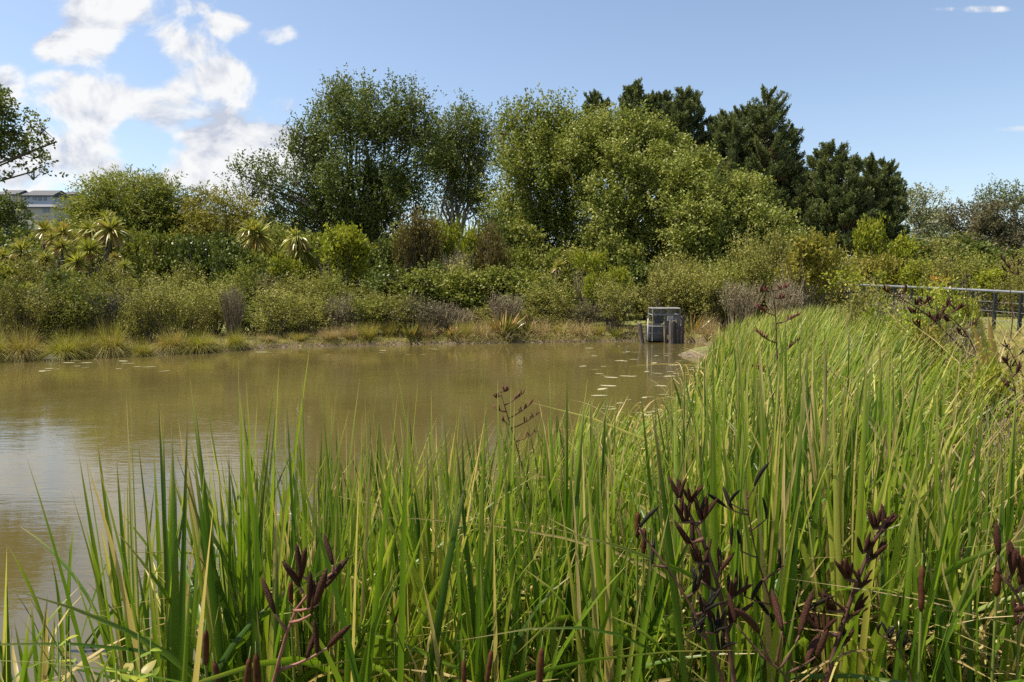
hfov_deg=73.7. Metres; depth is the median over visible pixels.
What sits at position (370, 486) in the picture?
cattail plant
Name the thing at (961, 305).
flax stalk
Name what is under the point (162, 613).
cattail plant
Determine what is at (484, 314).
olive shrub
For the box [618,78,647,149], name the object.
pine tree
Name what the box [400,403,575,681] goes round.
cattail plant
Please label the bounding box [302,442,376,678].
cattail plant
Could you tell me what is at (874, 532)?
cattail plant
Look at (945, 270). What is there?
olive shrub
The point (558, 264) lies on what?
cabbage tree
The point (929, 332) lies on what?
golden shrub
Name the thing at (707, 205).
spreading willow tree
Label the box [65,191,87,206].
house
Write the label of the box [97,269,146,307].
olive shrub
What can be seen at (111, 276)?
olive shrub
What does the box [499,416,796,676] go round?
cattail plant
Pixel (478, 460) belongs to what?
cattail plant
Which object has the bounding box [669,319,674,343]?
timber post
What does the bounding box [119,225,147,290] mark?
leafy shrub
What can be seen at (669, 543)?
cattail plant
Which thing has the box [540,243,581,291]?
leafy shrub
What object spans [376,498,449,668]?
cattail plant
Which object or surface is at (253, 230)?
cabbage tree
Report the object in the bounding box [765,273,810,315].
twiggy shrub
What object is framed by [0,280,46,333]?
lime shrub
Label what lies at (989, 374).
lime shrub
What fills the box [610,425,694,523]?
cattail plant
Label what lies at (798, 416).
cattail plant
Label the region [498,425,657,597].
cattail plant
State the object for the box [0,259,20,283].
lime shrub
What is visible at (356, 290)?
olive shrub
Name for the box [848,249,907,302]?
golden shrub
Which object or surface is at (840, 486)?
cattail plant
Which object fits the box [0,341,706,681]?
water
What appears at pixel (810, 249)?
golden shrub
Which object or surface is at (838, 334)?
reed bed
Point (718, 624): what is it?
flax stalk
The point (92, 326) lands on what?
olive shrub
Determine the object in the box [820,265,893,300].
yellow weed
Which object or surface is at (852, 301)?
olive shrub
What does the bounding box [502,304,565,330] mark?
olive shrub
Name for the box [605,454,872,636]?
cattail plant
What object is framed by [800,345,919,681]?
cattail plant
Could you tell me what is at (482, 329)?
dry tussock
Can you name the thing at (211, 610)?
cattail plant
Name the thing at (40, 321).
olive shrub
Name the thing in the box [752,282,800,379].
flax stalk
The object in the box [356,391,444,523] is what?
cattail plant
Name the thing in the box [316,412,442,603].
cattail plant
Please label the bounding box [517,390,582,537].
cattail plant
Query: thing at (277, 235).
leafy shrub
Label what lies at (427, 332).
dry tussock
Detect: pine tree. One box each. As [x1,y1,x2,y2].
[581,88,612,179]
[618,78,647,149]
[642,89,673,247]
[660,85,710,176]
[693,84,810,244]
[784,138,883,262]
[850,152,910,256]
[965,173,1010,216]
[986,178,1023,246]
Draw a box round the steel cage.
[645,307,680,340]
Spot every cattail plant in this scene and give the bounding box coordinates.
[0,400,535,681]
[0,416,623,681]
[0,586,90,681]
[0,608,194,681]
[2,553,164,681]
[7,587,67,681]
[8,524,157,657]
[11,414,300,681]
[14,553,218,681]
[18,555,137,681]
[21,457,161,681]
[26,396,204,681]
[31,601,197,681]
[45,383,498,681]
[72,432,138,681]
[73,469,194,672]
[77,475,203,681]
[83,485,221,671]
[87,395,361,681]
[88,478,280,677]
[89,562,242,681]
[116,450,222,636]
[121,502,219,663]
[124,398,335,585]
[138,410,170,662]
[141,466,374,595]
[146,394,330,650]
[148,443,343,613]
[155,341,349,681]
[155,371,294,681]
[166,377,325,620]
[171,413,296,681]
[178,382,268,681]
[189,517,414,676]
[194,391,294,562]
[195,428,312,681]
[196,368,265,666]
[197,446,401,668]
[198,380,396,681]
[199,432,489,681]
[203,527,389,681]
[217,414,425,599]
[224,406,329,681]
[230,404,549,681]
[234,503,273,593]
[237,389,394,589]
[239,423,457,681]
[245,429,312,584]
[253,479,283,587]
[255,409,392,580]
[270,434,445,618]
[273,498,448,681]
[280,366,457,677]
[280,473,762,681]
[281,471,504,681]
[290,391,380,550]
[290,395,742,681]
[290,399,763,681]
[296,385,424,681]
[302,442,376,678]
[305,468,362,678]
[306,466,347,551]
[308,455,601,681]
[308,507,330,599]
[309,402,416,681]
[311,480,623,681]
[313,463,631,680]
[313,559,425,654]
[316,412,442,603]
[317,437,401,587]
[322,401,363,567]
[324,455,521,662]
[327,417,514,583]
[331,473,569,550]
[335,423,366,573]
[337,398,522,611]
[338,411,373,547]
[339,413,622,615]
[344,408,630,681]
[346,429,394,594]
[347,444,466,510]
[352,385,417,681]
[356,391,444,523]
[366,452,548,626]
[374,415,413,559]
[376,409,509,681]
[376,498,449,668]
[381,395,530,681]
[384,406,414,507]
[387,476,668,681]
[397,408,493,670]
[397,419,429,545]
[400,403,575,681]
[402,426,479,522]
[404,529,560,681]
[413,403,645,681]
[416,437,562,555]
[418,437,657,656]
[419,505,640,681]
[432,423,568,681]
[436,417,825,681]
[438,357,535,679]
[440,398,503,533]
[446,436,575,677]
[451,441,562,554]
[453,400,819,681]
[454,437,497,564]
[456,432,568,590]
[458,358,869,681]
[464,443,648,595]
[465,371,559,656]
[467,430,566,681]
[473,375,643,665]
[476,450,514,544]
[494,380,727,662]
[496,461,586,681]
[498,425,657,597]
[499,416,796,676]
[500,447,638,555]
[501,370,732,596]
[502,451,581,552]
[514,397,644,642]
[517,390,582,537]
[517,467,541,567]
[520,416,578,550]
[525,409,710,681]
[527,443,599,665]
[530,411,640,646]
[535,532,727,681]
[539,489,646,666]
[543,375,858,681]
[568,386,726,681]
[572,371,657,656]
[575,459,666,661]
[579,412,657,507]
[581,435,700,527]
[585,414,641,541]
[586,440,623,528]
[589,396,607,509]
[592,344,906,478]
[598,432,799,681]
[600,379,827,675]
[601,449,750,676]
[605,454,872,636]
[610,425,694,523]
[610,453,734,681]
[614,329,1004,681]
[614,445,820,681]
[615,372,780,575]
[616,587,726,681]
[619,406,766,580]
[621,410,727,502]
[622,411,674,616]
[624,399,739,496]
[627,507,694,681]
[630,369,692,567]
[631,329,925,667]
[638,472,649,559]
[642,395,807,533]
[643,372,724,681]
[643,433,660,510]
[647,351,956,603]
[652,394,684,516]
[653,371,734,611]
[658,342,790,681]
[658,408,708,485]
[663,325,955,483]
[680,373,900,681]
[693,316,871,502]
[700,342,784,487]
[703,322,787,674]
[703,345,749,458]
[719,364,964,672]
[725,344,1023,681]
[726,325,1014,657]
[726,338,848,500]
[726,356,798,513]
[727,359,996,651]
[727,476,1016,681]
[734,384,803,681]
[740,357,771,514]
[744,334,889,607]
[750,312,830,452]
[754,348,964,681]
[756,321,900,512]
[756,392,817,594]
[758,350,931,622]
[762,331,989,563]
[782,337,1023,679]
[787,352,926,558]
[792,354,846,648]
[795,333,1023,680]
[800,341,995,681]
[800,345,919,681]
[805,319,1015,539]
[805,322,906,517]
[816,355,942,632]
[819,425,1020,681]
[845,376,945,565]
[845,411,986,646]
[845,420,883,527]
[847,387,1023,665]
[849,326,950,658]
[849,422,918,511]
[856,329,1023,517]
[857,334,894,513]
[867,384,984,587]
[873,350,918,457]
[873,369,992,567]
[874,349,903,438]
[875,426,1023,681]
[878,413,979,681]
[880,436,1021,671]
[882,361,903,506]
[884,366,1019,581]
[889,441,1023,681]
[891,486,982,681]
[892,357,1023,681]
[901,439,962,681]
[902,368,1017,470]
[906,385,1023,493]
[911,376,973,558]
[925,398,1023,669]
[930,389,1022,504]
[932,354,978,474]
[938,358,965,496]
[947,372,1020,484]
[958,403,1023,681]
[959,551,1023,662]
[981,431,1023,593]
[984,420,1002,486]
[984,429,1002,574]
[987,594,1023,681]
[1003,527,1011,668]
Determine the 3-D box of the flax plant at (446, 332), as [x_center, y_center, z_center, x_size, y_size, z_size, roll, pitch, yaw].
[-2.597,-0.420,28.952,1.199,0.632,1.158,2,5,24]
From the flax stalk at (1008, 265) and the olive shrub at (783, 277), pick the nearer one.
the flax stalk at (1008, 265)
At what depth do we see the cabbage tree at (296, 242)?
37.07 m
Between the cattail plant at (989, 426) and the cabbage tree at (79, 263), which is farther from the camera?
the cabbage tree at (79, 263)
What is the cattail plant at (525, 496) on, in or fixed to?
on the ground at (628, 337)
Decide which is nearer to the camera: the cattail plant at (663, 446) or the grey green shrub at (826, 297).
the cattail plant at (663, 446)
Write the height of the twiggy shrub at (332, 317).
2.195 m
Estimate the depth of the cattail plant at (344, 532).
3.62 m
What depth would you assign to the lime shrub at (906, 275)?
33.67 m
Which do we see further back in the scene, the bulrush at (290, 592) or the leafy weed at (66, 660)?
the bulrush at (290, 592)
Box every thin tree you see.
[927,197,990,248]
[955,196,1007,238]
[959,191,1023,253]
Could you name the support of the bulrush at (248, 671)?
on the ground at (628, 337)
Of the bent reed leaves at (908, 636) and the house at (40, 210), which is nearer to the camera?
the bent reed leaves at (908, 636)
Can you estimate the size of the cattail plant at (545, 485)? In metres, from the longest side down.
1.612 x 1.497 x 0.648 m
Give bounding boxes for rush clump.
[287,332,309,340]
[350,320,381,339]
[378,318,399,337]
[450,316,477,337]
[549,320,570,335]
[590,321,606,335]
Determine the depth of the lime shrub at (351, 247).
36.29 m
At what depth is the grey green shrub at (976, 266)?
41.00 m
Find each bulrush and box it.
[203,620,208,677]
[212,653,221,681]
[244,646,251,681]
[253,641,260,681]
[288,578,295,681]
[394,590,398,679]
[461,653,466,681]
[485,641,492,681]
[536,635,543,681]
[635,508,640,641]
[641,523,646,615]
[917,553,924,681]
[990,566,1001,681]
[1015,546,1023,679]
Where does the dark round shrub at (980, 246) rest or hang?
on the ground at (628, 337)
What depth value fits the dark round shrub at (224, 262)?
35.17 m
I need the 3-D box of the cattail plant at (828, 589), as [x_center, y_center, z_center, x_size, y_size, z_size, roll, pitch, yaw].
[0.871,1.028,3.149,0.739,1.927,2.009,-1,5,-14]
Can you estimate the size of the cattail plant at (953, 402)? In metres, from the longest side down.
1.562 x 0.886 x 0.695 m
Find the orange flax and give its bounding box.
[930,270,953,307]
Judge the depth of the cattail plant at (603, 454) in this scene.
3.54 m
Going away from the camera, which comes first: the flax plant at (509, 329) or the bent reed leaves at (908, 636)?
the bent reed leaves at (908, 636)
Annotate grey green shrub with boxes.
[25,268,123,343]
[74,276,134,333]
[115,275,199,343]
[155,271,221,338]
[172,268,255,334]
[217,253,264,331]
[223,295,292,334]
[225,260,286,329]
[240,282,312,337]
[282,288,358,335]
[291,264,341,325]
[312,291,394,336]
[314,268,361,305]
[381,288,457,333]
[414,255,483,318]
[508,276,576,329]
[525,239,610,305]
[547,278,579,325]
[556,271,609,325]
[560,295,617,329]
[583,270,642,330]
[642,251,714,324]
[672,254,736,326]
[691,258,761,329]
[702,239,745,324]
[715,221,776,320]
[718,256,779,317]
[767,226,833,307]
[804,244,854,315]
[820,244,859,307]
[918,251,954,272]
[949,247,1004,311]
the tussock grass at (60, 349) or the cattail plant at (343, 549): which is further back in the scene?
the tussock grass at (60, 349)
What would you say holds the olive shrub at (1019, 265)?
on the ground at (628, 337)
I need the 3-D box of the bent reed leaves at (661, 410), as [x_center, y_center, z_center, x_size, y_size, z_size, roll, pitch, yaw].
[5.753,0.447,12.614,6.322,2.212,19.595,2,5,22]
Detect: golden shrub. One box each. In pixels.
[772,226,864,315]
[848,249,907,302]
[905,320,960,387]
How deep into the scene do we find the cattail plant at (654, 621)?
2.84 m
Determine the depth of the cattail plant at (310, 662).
2.83 m
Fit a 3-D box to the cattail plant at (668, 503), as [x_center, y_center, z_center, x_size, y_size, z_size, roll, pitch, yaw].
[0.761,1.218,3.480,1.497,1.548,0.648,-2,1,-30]
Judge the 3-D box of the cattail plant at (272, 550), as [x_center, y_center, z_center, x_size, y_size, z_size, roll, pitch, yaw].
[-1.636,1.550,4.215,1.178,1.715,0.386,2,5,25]
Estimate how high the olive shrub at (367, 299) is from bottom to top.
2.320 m
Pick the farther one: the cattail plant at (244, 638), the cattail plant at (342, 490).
the cattail plant at (342, 490)
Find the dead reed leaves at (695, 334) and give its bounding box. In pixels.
[629,315,736,355]
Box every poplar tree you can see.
[213,62,463,244]
[403,86,509,243]
[470,81,606,262]
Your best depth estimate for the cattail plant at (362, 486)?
4.80 m
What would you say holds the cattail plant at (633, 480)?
on the ground at (628, 337)
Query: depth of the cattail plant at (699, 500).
3.46 m
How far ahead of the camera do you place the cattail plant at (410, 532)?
3.00 m
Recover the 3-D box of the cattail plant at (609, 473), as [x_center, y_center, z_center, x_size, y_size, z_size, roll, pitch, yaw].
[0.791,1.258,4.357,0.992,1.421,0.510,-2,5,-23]
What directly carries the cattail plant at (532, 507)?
on the ground at (628, 337)
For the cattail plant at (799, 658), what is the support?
on the ground at (628, 337)
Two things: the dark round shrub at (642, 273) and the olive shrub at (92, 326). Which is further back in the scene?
the dark round shrub at (642, 273)
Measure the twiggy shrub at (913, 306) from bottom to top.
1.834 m
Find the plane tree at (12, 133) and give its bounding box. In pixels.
[0,84,67,182]
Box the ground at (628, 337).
[0,215,1023,661]
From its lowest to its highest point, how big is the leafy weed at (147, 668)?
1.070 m
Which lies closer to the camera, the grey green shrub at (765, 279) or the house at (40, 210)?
the grey green shrub at (765, 279)
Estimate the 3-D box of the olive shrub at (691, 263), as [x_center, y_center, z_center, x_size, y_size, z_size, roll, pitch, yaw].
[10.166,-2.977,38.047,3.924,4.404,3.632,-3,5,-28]
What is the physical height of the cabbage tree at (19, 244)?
4.465 m
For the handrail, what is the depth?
18.84 m
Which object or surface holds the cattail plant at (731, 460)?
on the ground at (628, 337)
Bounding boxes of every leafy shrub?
[0,230,76,273]
[9,261,42,290]
[41,265,97,293]
[59,269,107,285]
[98,223,147,295]
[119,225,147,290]
[129,225,189,292]
[238,244,269,288]
[244,218,307,245]
[251,223,291,276]
[266,225,329,253]
[307,232,345,306]
[327,240,402,291]
[374,220,444,273]
[376,266,447,311]
[426,264,487,322]
[467,262,512,319]
[482,265,541,305]
[496,213,546,264]
[499,271,568,324]
[502,242,539,274]
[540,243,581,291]
[593,227,653,305]
[932,263,973,300]
[951,248,999,271]
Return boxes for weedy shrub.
[856,289,933,361]
[874,271,993,364]
[917,283,985,358]
[921,339,975,428]
[928,337,1015,450]
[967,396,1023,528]
[1012,366,1023,402]
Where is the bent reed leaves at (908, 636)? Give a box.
[671,330,1023,681]
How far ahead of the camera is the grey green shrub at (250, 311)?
29.69 m
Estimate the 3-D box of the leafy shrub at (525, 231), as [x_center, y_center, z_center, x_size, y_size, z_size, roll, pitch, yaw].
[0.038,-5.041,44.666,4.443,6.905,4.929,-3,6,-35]
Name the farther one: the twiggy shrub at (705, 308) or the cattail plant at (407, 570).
the twiggy shrub at (705, 308)
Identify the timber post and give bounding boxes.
[637,323,644,342]
[664,328,666,342]
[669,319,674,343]
[675,319,678,342]
[679,325,680,342]
[681,316,684,342]
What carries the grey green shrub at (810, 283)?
on the ground at (628, 337)
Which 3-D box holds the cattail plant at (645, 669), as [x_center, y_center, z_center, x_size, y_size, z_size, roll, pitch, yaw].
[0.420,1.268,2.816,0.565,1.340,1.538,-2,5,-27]
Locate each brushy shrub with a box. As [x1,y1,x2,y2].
[378,204,447,276]
[472,209,514,271]
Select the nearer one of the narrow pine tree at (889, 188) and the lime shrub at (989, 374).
the lime shrub at (989, 374)
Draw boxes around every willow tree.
[37,164,153,274]
[69,163,188,234]
[127,168,209,236]
[544,98,706,312]
[651,139,821,271]
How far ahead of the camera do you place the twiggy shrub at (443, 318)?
29.69 m
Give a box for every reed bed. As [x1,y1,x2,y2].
[10,331,1023,681]
[341,301,1023,566]
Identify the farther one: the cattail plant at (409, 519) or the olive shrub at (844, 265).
the olive shrub at (844, 265)
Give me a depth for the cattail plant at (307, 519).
4.12 m
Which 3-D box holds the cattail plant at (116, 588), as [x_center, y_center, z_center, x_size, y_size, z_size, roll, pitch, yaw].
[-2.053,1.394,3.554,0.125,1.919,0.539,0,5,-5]
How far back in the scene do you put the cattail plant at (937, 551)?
2.88 m
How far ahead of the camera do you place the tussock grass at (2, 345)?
22.03 m
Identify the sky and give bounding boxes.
[0,0,1023,255]
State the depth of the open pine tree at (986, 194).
98.70 m
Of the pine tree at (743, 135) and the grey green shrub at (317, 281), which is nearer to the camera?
the grey green shrub at (317, 281)
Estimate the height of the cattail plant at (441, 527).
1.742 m
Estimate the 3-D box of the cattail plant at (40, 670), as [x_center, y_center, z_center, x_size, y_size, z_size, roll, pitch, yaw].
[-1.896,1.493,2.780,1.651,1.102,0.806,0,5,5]
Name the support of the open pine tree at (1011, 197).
on the ground at (628, 337)
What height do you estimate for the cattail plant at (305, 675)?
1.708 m
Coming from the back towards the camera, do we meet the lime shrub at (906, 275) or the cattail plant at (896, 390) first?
the lime shrub at (906, 275)
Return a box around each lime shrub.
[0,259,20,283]
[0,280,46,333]
[38,226,112,274]
[264,245,295,289]
[287,253,312,299]
[296,241,322,291]
[314,220,376,302]
[412,290,436,326]
[428,214,462,268]
[456,220,482,272]
[580,268,599,326]
[584,268,635,326]
[605,264,632,328]
[851,211,894,273]
[864,290,896,329]
[887,227,923,303]
[894,258,935,318]
[945,294,984,353]
[961,346,1023,453]
[964,263,1022,316]
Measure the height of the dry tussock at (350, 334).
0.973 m
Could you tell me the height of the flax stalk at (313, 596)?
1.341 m
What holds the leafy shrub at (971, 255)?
on the ground at (628, 337)
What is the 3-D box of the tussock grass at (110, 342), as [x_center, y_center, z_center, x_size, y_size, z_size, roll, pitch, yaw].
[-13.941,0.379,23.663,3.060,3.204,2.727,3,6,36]
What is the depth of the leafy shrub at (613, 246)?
39.74 m
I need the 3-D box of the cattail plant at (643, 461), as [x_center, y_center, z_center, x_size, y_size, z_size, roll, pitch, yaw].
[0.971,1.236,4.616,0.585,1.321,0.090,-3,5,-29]
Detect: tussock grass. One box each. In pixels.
[0,320,50,362]
[0,321,16,362]
[28,324,99,360]
[71,326,102,359]
[82,306,142,358]
[126,333,156,357]
[148,320,196,355]
[176,325,232,354]
[220,323,252,351]
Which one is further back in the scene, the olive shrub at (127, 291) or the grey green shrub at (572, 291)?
the grey green shrub at (572, 291)
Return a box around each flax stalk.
[261,533,350,681]
[493,385,543,542]
[638,506,737,681]
[667,474,753,681]
[707,462,834,681]
[727,588,827,681]
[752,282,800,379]
[799,503,898,681]
[876,621,911,681]
[882,284,976,363]
[903,302,966,355]
[914,296,978,353]
[965,272,973,335]
[993,521,1023,624]
[995,251,1022,370]
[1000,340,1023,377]
[1000,354,1023,433]
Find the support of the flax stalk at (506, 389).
on the ground at (628, 337)
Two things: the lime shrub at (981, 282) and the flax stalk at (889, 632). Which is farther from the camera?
the lime shrub at (981, 282)
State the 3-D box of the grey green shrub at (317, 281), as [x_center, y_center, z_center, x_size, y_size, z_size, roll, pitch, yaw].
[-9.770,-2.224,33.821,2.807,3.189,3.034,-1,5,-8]
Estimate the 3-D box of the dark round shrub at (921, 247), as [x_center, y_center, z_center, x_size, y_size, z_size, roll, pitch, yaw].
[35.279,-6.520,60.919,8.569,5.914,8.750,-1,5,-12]
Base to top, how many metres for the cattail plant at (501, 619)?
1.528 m
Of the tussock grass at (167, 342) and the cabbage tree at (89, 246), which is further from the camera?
the cabbage tree at (89, 246)
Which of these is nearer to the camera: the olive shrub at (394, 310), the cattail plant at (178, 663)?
the cattail plant at (178, 663)
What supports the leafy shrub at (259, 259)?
on the ground at (628, 337)
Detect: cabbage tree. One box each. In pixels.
[0,245,16,270]
[7,237,39,269]
[30,218,77,272]
[33,250,57,276]
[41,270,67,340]
[47,236,74,269]
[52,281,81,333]
[62,250,93,275]
[72,209,133,279]
[72,237,105,278]
[106,251,122,286]
[112,257,136,286]
[232,216,280,255]
[279,226,319,273]
[338,225,350,292]
[551,258,567,286]
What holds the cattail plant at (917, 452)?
on the ground at (628, 337)
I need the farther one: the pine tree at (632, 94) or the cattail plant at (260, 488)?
the pine tree at (632, 94)
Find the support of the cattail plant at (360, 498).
in the water
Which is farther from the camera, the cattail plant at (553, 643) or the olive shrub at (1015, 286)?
the olive shrub at (1015, 286)
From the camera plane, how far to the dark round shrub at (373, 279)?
33.21 m
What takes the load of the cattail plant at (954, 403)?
on the ground at (628, 337)
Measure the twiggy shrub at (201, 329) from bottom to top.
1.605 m
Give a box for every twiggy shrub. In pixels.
[13,285,49,344]
[86,288,140,339]
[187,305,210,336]
[214,278,247,337]
[322,289,359,335]
[417,300,464,335]
[434,239,474,273]
[446,306,477,328]
[484,286,524,325]
[684,274,723,324]
[716,273,764,329]
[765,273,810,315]
[855,287,932,330]
[891,285,951,331]
[918,305,987,389]
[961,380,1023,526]
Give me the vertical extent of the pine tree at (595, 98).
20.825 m
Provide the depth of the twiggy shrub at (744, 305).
29.75 m
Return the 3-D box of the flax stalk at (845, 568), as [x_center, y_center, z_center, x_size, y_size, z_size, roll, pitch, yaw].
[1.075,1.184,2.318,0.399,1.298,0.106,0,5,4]
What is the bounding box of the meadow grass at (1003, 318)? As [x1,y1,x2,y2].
[690,313,1023,349]
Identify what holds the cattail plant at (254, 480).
in the water
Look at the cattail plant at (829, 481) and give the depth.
3.76 m
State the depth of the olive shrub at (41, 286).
29.06 m
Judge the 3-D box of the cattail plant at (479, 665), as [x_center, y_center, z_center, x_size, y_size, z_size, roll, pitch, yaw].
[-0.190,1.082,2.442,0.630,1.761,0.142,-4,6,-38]
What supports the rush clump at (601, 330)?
on the ground at (628, 337)
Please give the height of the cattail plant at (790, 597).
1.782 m
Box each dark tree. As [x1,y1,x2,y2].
[0,188,35,234]
[911,229,1019,253]
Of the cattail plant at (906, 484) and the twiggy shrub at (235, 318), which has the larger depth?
the twiggy shrub at (235, 318)
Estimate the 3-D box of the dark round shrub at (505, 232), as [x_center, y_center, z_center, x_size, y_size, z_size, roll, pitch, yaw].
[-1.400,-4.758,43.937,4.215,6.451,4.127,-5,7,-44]
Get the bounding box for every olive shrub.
[0,246,62,324]
[0,270,50,346]
[0,276,19,342]
[11,277,106,345]
[20,276,118,330]
[26,273,61,331]
[79,245,134,318]
[82,303,109,339]
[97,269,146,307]
[108,283,167,344]
[115,265,179,330]
[158,252,211,330]
[195,295,232,336]
[242,263,340,330]
[281,304,321,332]
[322,276,398,324]
[349,284,401,331]
[365,286,421,334]
[380,266,406,320]
[463,303,499,330]
[472,283,498,323]
[499,262,578,318]
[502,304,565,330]
[525,296,594,327]
[620,252,693,330]
[633,240,702,319]
[646,254,697,322]
[665,248,717,318]
[740,208,795,305]
[741,252,809,319]
[743,256,819,314]
[813,244,887,310]
[829,262,909,331]
[838,253,898,312]
[880,258,937,308]
[899,240,989,314]
[908,225,983,267]
[963,255,1023,313]
[984,244,1023,312]
[985,263,1023,318]
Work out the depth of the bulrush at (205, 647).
2.08 m
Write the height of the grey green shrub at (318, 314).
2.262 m
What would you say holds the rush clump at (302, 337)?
on the ground at (628, 337)
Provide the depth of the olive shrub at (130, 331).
25.21 m
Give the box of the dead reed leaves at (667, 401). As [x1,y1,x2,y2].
[344,304,1018,494]
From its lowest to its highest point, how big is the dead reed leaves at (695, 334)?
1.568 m
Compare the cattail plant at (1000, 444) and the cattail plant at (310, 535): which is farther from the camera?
the cattail plant at (1000, 444)
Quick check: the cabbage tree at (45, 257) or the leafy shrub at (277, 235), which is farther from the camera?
the leafy shrub at (277, 235)
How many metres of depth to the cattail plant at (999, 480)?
3.52 m
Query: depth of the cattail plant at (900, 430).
4.61 m
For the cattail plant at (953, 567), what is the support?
on the ground at (628, 337)
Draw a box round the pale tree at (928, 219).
[900,182,958,247]
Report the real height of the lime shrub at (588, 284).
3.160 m
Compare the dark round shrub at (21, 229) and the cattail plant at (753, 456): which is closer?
the cattail plant at (753, 456)
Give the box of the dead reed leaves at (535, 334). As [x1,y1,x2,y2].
[447,313,597,342]
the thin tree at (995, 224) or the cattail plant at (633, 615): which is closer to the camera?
the cattail plant at (633, 615)
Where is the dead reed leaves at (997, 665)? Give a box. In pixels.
[626,287,1023,681]
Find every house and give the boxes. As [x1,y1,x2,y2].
[0,190,27,212]
[19,190,72,205]
[19,204,71,219]
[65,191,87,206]
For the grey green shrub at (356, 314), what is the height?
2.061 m
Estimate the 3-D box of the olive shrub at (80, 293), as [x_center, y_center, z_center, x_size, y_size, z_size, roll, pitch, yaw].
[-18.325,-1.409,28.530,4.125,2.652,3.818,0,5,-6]
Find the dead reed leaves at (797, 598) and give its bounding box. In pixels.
[277,442,1017,681]
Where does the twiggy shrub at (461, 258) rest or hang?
on the ground at (628, 337)
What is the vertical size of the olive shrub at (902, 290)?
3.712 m
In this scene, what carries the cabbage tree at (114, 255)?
on the ground at (628, 337)
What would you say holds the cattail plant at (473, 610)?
on the ground at (628, 337)
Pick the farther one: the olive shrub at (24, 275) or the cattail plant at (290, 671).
the olive shrub at (24, 275)
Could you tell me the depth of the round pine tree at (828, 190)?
60.05 m
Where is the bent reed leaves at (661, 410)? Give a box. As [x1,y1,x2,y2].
[470,313,1019,529]
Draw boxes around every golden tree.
[152,179,230,279]
[178,182,276,244]
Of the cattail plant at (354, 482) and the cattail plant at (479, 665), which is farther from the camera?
the cattail plant at (354, 482)
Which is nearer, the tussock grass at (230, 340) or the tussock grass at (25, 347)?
the tussock grass at (25, 347)
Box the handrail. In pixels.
[847,284,1023,335]
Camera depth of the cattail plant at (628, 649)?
2.87 m
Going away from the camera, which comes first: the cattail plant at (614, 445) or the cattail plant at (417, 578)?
the cattail plant at (417, 578)
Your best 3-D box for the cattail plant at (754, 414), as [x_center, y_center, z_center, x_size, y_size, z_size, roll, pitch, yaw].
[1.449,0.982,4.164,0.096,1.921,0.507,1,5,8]
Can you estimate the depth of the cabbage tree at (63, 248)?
34.77 m
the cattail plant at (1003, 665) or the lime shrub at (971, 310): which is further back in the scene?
the lime shrub at (971, 310)
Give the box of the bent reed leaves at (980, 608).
[70,431,1023,681]
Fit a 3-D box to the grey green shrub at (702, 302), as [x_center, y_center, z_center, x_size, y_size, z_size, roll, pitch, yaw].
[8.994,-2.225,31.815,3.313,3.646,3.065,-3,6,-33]
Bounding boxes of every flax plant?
[400,320,423,338]
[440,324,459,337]
[483,312,523,337]
[516,318,539,335]
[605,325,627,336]
[680,312,712,333]
[922,301,965,354]
[973,316,1018,390]
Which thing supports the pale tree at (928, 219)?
on the ground at (628, 337)
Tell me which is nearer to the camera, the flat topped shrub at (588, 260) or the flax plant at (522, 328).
the flax plant at (522, 328)
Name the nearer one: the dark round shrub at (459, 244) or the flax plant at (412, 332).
the flax plant at (412, 332)
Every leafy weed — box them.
[53,625,77,681]
[102,663,128,681]
[118,667,152,681]
[122,629,161,681]
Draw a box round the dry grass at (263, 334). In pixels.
[1,320,726,356]
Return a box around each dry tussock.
[259,334,277,340]
[314,323,344,340]
[336,322,361,338]
[418,314,439,337]
[467,315,495,336]
[525,315,554,336]
[560,315,598,335]
[690,311,721,339]
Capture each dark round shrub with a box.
[0,221,38,245]
[0,231,21,249]
[36,214,87,270]
[137,218,177,234]
[154,225,222,298]
[203,221,245,303]
[206,235,251,293]
[249,265,271,309]
[351,259,409,327]
[359,230,393,286]
[410,258,447,277]
[450,230,469,271]
[457,216,522,269]
[476,200,514,231]
[530,262,562,281]
[575,260,613,318]
[606,249,644,311]
[625,259,658,319]
[692,254,745,311]
[879,235,953,266]
[941,239,1014,266]
[992,248,1023,264]
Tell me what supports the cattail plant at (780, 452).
on the ground at (628, 337)
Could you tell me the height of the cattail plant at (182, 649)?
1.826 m
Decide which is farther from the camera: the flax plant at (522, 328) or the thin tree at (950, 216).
the thin tree at (950, 216)
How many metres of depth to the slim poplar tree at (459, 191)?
54.54 m
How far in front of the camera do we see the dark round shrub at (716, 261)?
39.02 m
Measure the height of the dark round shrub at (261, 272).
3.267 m
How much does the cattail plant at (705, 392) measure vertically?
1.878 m
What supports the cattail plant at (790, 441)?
on the ground at (628, 337)
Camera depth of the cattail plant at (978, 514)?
4.12 m
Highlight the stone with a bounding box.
[43,354,58,360]
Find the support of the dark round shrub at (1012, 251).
on the ground at (628, 337)
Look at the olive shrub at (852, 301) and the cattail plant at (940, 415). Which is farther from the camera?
the olive shrub at (852, 301)
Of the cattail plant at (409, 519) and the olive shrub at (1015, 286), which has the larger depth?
the olive shrub at (1015, 286)
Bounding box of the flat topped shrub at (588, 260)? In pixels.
[567,247,609,327]
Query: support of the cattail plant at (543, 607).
on the ground at (628, 337)
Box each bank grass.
[3,327,726,361]
[976,323,1023,370]

